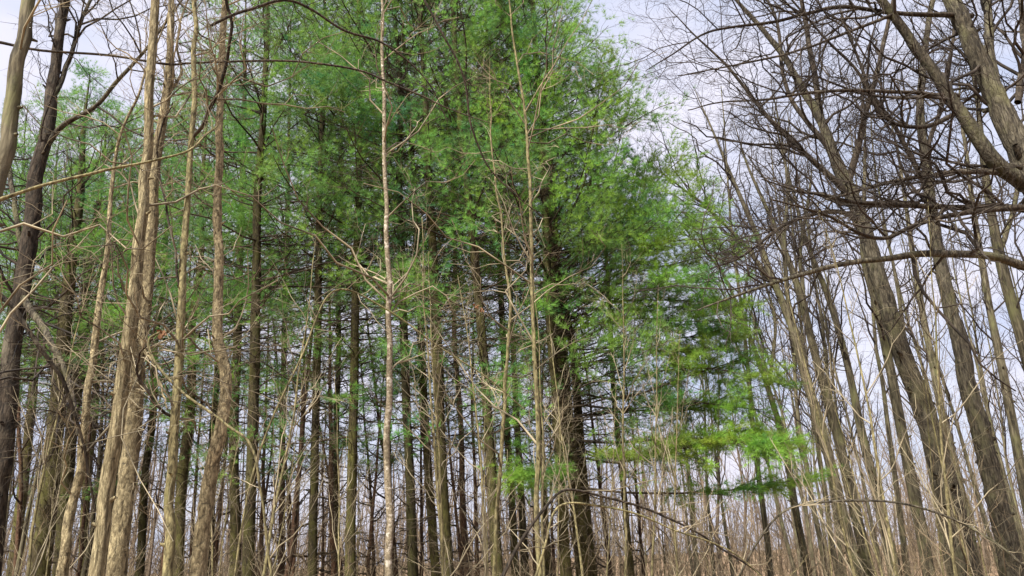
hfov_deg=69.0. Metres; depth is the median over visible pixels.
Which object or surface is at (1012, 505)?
slender bare tree
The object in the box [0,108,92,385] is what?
slender bare tree
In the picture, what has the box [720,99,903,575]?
bare tree
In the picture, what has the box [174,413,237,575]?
sapling
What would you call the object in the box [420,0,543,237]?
overhanging branch
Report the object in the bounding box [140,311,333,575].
arching stem
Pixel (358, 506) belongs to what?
sapling
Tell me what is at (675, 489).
sapling
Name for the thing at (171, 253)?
pine tree
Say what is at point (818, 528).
slender bare tree
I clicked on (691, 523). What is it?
slender bare tree
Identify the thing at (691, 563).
slender bare tree
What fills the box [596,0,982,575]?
grey tree
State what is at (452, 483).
dead pole tree
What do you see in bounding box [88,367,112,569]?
slender bare tree
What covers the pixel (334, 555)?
dead pole tree
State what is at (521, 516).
pine tree
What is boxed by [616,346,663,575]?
dead pole tree
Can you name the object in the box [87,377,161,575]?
slender bare tree
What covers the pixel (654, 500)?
sapling
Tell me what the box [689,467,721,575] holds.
sapling
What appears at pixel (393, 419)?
pine tree
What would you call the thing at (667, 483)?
sapling
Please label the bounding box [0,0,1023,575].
sky
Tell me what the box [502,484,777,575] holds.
arching stem
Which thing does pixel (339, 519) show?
sapling
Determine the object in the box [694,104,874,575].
bare tree
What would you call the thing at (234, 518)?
pine tree
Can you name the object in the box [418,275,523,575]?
sapling
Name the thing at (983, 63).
great oak
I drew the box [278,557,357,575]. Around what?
bare shrub
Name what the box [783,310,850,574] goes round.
slender bare tree
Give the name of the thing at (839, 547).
slender bare tree
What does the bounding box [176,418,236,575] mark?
sapling
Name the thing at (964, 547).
sapling
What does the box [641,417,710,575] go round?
sapling
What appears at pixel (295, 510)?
dead pole tree
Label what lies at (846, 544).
sapling
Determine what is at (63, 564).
leaning sapling
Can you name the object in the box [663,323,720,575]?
slender bare tree
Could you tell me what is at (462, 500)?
pine tree
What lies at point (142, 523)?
pine tree
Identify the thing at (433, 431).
sapling
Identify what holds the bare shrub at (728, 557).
on the ground
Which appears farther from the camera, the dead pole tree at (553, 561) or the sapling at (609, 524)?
the dead pole tree at (553, 561)
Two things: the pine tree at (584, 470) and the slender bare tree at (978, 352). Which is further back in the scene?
the slender bare tree at (978, 352)
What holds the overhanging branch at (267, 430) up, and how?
attached to the speckled tree at (390, 293)
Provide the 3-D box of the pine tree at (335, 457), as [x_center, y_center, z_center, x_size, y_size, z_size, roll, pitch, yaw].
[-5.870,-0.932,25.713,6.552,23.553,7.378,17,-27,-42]
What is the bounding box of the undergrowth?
[2,407,1023,575]
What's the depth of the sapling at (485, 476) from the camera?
10.48 m
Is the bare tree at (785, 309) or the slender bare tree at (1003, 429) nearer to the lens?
the bare tree at (785, 309)
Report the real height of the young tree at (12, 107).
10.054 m
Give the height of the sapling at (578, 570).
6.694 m
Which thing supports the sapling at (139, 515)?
on the ground
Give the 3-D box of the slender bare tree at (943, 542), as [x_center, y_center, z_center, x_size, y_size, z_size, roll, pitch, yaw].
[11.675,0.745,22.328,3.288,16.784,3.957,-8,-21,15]
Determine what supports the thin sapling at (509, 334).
on the ground
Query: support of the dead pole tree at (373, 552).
on the ground
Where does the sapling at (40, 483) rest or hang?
on the ground
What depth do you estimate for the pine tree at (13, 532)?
26.84 m
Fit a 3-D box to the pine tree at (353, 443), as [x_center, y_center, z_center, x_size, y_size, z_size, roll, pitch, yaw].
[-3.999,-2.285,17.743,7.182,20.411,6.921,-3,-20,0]
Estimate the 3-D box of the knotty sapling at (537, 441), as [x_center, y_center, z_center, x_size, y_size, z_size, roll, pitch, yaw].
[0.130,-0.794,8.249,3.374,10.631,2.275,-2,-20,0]
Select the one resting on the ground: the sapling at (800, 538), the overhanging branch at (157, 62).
the sapling at (800, 538)
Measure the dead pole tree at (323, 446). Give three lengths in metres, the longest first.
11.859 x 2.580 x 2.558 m
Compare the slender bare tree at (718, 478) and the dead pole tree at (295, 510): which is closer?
the dead pole tree at (295, 510)
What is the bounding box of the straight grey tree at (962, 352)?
[781,0,1023,575]
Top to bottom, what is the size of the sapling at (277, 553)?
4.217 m
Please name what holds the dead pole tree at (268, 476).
on the ground
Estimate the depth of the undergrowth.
34.40 m
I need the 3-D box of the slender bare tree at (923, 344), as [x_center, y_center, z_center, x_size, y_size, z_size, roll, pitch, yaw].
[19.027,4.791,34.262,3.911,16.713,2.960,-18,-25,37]
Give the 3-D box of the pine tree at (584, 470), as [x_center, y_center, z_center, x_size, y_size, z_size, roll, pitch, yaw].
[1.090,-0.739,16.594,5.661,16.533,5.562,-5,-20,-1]
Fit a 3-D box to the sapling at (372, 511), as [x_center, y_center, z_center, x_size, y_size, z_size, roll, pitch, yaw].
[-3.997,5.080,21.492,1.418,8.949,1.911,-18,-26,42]
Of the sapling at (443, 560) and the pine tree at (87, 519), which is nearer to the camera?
the sapling at (443, 560)
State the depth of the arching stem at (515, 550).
4.83 m
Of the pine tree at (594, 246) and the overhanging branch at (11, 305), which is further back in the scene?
the pine tree at (594, 246)
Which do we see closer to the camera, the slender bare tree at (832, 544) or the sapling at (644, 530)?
the sapling at (644, 530)
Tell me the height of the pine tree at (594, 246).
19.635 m
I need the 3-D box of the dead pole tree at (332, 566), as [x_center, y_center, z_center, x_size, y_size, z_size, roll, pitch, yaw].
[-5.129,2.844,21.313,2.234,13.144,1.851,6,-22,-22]
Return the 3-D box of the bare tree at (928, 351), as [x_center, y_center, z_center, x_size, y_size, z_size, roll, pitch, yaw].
[11.557,0.585,20.851,3.392,15.834,2.457,-2,-20,0]
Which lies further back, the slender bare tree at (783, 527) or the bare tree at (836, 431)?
the slender bare tree at (783, 527)
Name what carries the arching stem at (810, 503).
on the ground
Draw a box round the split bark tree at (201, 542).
[113,0,277,575]
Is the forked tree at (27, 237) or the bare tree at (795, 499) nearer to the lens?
the forked tree at (27, 237)
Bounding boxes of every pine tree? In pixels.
[0,54,209,575]
[0,79,128,559]
[0,92,194,575]
[0,115,191,575]
[0,127,122,575]
[3,102,230,570]
[21,106,274,575]
[54,64,314,575]
[100,0,403,575]
[112,36,322,575]
[122,0,360,575]
[167,0,397,573]
[175,0,457,575]
[197,0,489,575]
[244,0,445,574]
[251,0,537,575]
[261,0,587,575]
[283,0,474,575]
[288,0,540,575]
[328,0,607,575]
[334,1,541,575]
[370,0,702,575]
[390,0,596,575]
[421,11,608,575]
[435,8,642,575]
[443,0,841,575]
[444,0,684,575]
[511,57,703,575]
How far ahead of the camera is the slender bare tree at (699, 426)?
39.05 m
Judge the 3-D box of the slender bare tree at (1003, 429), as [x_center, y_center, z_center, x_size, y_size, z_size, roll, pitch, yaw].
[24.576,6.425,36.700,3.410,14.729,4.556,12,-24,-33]
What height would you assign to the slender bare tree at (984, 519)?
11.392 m
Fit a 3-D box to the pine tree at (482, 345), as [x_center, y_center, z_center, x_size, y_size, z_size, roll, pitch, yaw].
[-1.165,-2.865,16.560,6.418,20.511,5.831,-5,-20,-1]
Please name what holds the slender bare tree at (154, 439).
on the ground
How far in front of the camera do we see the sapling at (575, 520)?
13.37 m
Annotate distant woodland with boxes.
[1,315,1023,575]
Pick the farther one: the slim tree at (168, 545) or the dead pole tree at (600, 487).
the dead pole tree at (600, 487)
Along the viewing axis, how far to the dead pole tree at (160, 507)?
20.89 m
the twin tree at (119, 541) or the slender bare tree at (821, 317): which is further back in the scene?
the slender bare tree at (821, 317)
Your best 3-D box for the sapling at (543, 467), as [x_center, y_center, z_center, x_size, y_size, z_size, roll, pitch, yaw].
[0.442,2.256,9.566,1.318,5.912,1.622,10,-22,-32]
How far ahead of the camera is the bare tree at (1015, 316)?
15.56 m
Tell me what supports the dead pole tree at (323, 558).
on the ground
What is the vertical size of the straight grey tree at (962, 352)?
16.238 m
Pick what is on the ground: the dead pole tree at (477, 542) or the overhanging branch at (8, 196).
the dead pole tree at (477, 542)
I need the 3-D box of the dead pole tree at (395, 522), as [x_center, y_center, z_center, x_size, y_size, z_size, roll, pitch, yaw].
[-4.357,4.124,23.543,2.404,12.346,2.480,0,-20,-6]
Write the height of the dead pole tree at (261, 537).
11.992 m
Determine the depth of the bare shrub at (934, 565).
9.93 m
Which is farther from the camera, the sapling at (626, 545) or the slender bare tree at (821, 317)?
the slender bare tree at (821, 317)
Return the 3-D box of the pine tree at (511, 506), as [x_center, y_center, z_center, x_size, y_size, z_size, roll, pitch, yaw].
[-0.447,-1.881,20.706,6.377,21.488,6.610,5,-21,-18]
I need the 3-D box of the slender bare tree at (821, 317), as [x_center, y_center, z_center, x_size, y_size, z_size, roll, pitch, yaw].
[9.907,1.503,23.188,4.756,16.023,3.698,-11,-22,23]
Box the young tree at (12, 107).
[0,0,202,360]
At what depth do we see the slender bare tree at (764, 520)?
20.85 m
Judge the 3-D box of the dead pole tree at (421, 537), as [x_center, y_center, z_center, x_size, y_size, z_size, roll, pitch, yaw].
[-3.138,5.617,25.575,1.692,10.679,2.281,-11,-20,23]
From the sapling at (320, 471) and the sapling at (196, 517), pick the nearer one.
the sapling at (196, 517)
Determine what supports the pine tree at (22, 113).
on the ground
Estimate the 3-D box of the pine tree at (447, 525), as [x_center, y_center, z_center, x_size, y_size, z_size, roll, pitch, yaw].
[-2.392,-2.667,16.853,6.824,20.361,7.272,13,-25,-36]
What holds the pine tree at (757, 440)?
on the ground
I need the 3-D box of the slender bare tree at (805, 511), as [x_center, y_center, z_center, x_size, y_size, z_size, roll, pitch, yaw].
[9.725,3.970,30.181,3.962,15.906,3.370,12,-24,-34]
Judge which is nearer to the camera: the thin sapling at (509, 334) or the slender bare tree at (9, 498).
the thin sapling at (509, 334)
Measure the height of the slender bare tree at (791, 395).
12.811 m
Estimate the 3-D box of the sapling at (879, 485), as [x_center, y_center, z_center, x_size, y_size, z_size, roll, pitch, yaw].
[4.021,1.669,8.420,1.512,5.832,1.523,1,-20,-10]
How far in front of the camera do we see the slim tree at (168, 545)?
6.10 m
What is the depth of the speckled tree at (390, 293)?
7.51 m
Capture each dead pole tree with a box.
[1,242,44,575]
[53,288,115,575]
[145,219,208,575]
[154,323,221,575]
[184,260,258,575]
[240,299,291,574]
[241,347,285,575]
[255,198,344,575]
[256,277,309,557]
[267,255,336,575]
[282,190,361,575]
[293,301,346,575]
[303,384,344,575]
[340,313,397,575]
[357,277,406,575]
[393,318,451,575]
[423,351,490,575]
[440,329,482,575]
[451,287,503,575]
[515,339,571,575]
[540,368,569,575]
[576,281,616,575]
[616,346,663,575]
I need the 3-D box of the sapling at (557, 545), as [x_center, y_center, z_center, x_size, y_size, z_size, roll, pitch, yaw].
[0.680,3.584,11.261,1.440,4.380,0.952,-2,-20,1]
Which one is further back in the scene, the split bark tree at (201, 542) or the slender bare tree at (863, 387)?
the slender bare tree at (863, 387)
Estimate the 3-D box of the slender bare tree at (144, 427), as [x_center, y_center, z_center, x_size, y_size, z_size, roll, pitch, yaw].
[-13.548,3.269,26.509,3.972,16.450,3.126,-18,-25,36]
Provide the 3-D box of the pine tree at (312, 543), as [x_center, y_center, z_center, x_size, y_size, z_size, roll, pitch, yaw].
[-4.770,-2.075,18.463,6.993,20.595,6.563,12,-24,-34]
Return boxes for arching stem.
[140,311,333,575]
[501,464,762,575]
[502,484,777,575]
[689,442,1023,575]
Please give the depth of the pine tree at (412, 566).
16.80 m
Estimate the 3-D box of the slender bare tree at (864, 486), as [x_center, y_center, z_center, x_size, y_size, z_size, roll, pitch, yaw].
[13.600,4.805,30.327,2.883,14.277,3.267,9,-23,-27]
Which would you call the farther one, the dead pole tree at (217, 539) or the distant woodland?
the distant woodland
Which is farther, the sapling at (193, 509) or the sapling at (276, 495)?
the sapling at (193, 509)
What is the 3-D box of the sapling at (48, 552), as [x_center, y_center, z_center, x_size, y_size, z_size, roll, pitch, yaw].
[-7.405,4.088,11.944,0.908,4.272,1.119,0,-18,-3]
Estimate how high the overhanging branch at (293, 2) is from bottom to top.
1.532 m
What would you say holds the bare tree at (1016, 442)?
on the ground
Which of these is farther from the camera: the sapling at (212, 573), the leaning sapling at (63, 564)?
the sapling at (212, 573)
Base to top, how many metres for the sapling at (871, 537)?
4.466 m
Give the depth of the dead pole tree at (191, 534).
26.26 m
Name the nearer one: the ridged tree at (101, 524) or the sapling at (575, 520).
the ridged tree at (101, 524)
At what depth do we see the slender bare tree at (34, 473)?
35.16 m
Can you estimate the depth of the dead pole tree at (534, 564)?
22.97 m
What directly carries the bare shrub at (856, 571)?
on the ground
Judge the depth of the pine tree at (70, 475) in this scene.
20.44 m
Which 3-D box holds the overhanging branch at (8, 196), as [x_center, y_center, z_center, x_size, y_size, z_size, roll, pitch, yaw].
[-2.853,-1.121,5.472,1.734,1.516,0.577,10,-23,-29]
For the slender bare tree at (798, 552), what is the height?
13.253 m
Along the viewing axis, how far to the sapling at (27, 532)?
15.92 m
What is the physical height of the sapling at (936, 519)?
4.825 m
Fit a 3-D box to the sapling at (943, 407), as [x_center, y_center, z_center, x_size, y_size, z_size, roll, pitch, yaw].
[8.534,2.970,13.938,1.472,6.888,1.964,12,-24,-33]
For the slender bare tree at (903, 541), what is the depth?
21.11 m
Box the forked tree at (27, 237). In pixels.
[0,0,220,575]
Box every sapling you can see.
[0,242,153,575]
[4,469,59,575]
[20,0,240,575]
[29,413,76,575]
[73,470,100,568]
[127,439,156,575]
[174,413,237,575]
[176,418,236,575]
[180,350,249,575]
[183,416,261,575]
[244,385,334,575]
[250,227,356,575]
[293,410,336,568]
[306,356,384,575]
[333,439,379,575]
[337,325,401,575]
[350,186,527,575]
[353,0,665,575]
[392,244,483,575]
[412,2,615,575]
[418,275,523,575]
[456,389,521,575]
[496,267,598,575]
[508,325,620,575]
[513,386,599,575]
[519,274,595,575]
[568,362,640,575]
[577,240,675,575]
[593,258,691,575]
[627,474,668,575]
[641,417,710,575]
[644,328,739,575]
[649,424,694,575]
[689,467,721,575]
[747,238,861,575]
[748,367,841,575]
[788,197,948,575]
[790,389,859,575]
[794,334,928,575]
[794,367,881,575]
[874,199,1023,575]
[876,298,1000,575]
[887,341,1003,575]
[902,282,1021,552]
[910,375,1006,575]
[942,341,1015,483]
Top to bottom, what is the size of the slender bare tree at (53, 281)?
16.659 m
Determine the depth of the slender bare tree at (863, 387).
35.00 m
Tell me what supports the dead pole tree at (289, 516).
on the ground
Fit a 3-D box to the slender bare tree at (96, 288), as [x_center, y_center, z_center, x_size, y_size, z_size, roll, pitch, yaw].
[-12.484,0.873,21.704,3.021,17.529,4.246,-9,-21,17]
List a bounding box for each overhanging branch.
[0,2,489,152]
[0,89,233,228]
[0,293,158,511]
[202,232,524,575]
[210,0,457,139]
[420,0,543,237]
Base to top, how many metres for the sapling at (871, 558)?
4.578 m
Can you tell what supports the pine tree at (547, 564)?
on the ground
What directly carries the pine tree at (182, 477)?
on the ground
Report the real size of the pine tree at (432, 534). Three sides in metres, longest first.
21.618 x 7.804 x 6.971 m
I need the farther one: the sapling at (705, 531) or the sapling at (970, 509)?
the sapling at (705, 531)
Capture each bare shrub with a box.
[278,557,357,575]
[662,536,811,575]
[667,537,942,575]
[906,552,952,575]
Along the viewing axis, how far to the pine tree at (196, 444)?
25.48 m
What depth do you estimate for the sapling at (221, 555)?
9.12 m
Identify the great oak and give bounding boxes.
[568,0,1023,423]
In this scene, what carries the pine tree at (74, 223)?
on the ground
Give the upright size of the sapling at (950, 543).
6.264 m
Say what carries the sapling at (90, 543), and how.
on the ground
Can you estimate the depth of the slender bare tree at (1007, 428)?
38.62 m
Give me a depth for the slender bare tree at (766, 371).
26.52 m
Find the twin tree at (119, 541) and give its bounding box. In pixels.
[44,0,370,575]
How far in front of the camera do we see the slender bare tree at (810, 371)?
28.90 m
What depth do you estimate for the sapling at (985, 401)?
17.55 m
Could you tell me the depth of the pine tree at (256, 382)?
16.66 m
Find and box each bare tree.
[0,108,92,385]
[1,360,46,573]
[7,146,109,399]
[13,279,97,575]
[14,392,48,504]
[22,73,142,556]
[39,207,119,575]
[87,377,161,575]
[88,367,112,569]
[95,237,174,520]
[136,376,169,483]
[630,54,864,575]
[631,159,811,575]
[655,381,699,575]
[657,87,777,575]
[658,293,707,575]
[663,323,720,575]
[665,335,702,574]
[669,291,734,575]
[684,333,732,574]
[688,242,797,575]
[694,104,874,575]
[713,225,816,575]
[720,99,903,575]
[731,258,817,431]
[732,127,833,575]
[739,305,809,575]
[744,112,868,395]
[747,118,864,575]
[749,280,813,474]
[755,290,843,575]
[778,208,877,461]
[780,299,849,565]
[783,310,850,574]
[790,58,935,575]
[798,267,883,574]
[808,249,902,573]
[810,228,891,575]
[810,309,859,575]
[819,95,929,575]
[836,66,952,575]
[844,72,982,570]
[847,165,938,400]
[884,208,1000,575]
[887,236,961,450]
[900,0,1023,394]
[917,26,1023,515]
[921,185,1023,562]
[923,213,1023,558]
[948,276,1023,536]
[959,212,1023,401]
[977,215,1023,422]
[985,354,1023,490]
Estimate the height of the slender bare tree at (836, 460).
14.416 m
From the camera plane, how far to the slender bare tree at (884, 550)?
33.34 m
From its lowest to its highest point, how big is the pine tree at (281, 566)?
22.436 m
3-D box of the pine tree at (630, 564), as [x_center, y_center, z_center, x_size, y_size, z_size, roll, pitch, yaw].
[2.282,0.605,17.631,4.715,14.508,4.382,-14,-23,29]
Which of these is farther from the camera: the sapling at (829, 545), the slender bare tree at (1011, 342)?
the slender bare tree at (1011, 342)
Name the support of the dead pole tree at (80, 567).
on the ground
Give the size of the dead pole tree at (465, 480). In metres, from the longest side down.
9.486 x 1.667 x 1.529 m
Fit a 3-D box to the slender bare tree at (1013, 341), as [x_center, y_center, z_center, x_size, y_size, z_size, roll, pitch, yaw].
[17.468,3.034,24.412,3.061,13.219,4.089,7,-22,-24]
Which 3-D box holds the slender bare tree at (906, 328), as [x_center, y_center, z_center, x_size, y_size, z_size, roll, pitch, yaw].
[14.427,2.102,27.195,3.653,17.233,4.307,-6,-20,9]
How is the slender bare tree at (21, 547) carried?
on the ground
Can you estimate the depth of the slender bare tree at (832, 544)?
20.67 m
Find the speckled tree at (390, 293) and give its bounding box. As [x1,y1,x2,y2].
[187,0,488,575]
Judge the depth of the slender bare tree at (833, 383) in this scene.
21.60 m
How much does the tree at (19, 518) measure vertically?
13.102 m
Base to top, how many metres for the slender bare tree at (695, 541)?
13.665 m
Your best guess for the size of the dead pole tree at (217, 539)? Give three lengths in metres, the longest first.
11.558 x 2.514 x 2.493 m
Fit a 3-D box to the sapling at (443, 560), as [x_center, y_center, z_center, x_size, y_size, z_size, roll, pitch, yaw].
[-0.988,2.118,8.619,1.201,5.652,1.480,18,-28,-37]
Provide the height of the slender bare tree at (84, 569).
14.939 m
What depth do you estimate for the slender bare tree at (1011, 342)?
29.78 m
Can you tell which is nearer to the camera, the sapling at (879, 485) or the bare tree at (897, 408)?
the sapling at (879, 485)
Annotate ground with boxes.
[156,542,997,575]
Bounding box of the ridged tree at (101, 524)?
[5,0,278,575]
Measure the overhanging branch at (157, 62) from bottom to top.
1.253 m
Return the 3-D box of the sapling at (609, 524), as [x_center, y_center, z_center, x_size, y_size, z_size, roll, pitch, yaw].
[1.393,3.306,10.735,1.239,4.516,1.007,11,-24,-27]
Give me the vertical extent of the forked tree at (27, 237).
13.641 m
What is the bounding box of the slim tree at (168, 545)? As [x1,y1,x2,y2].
[6,0,363,575]

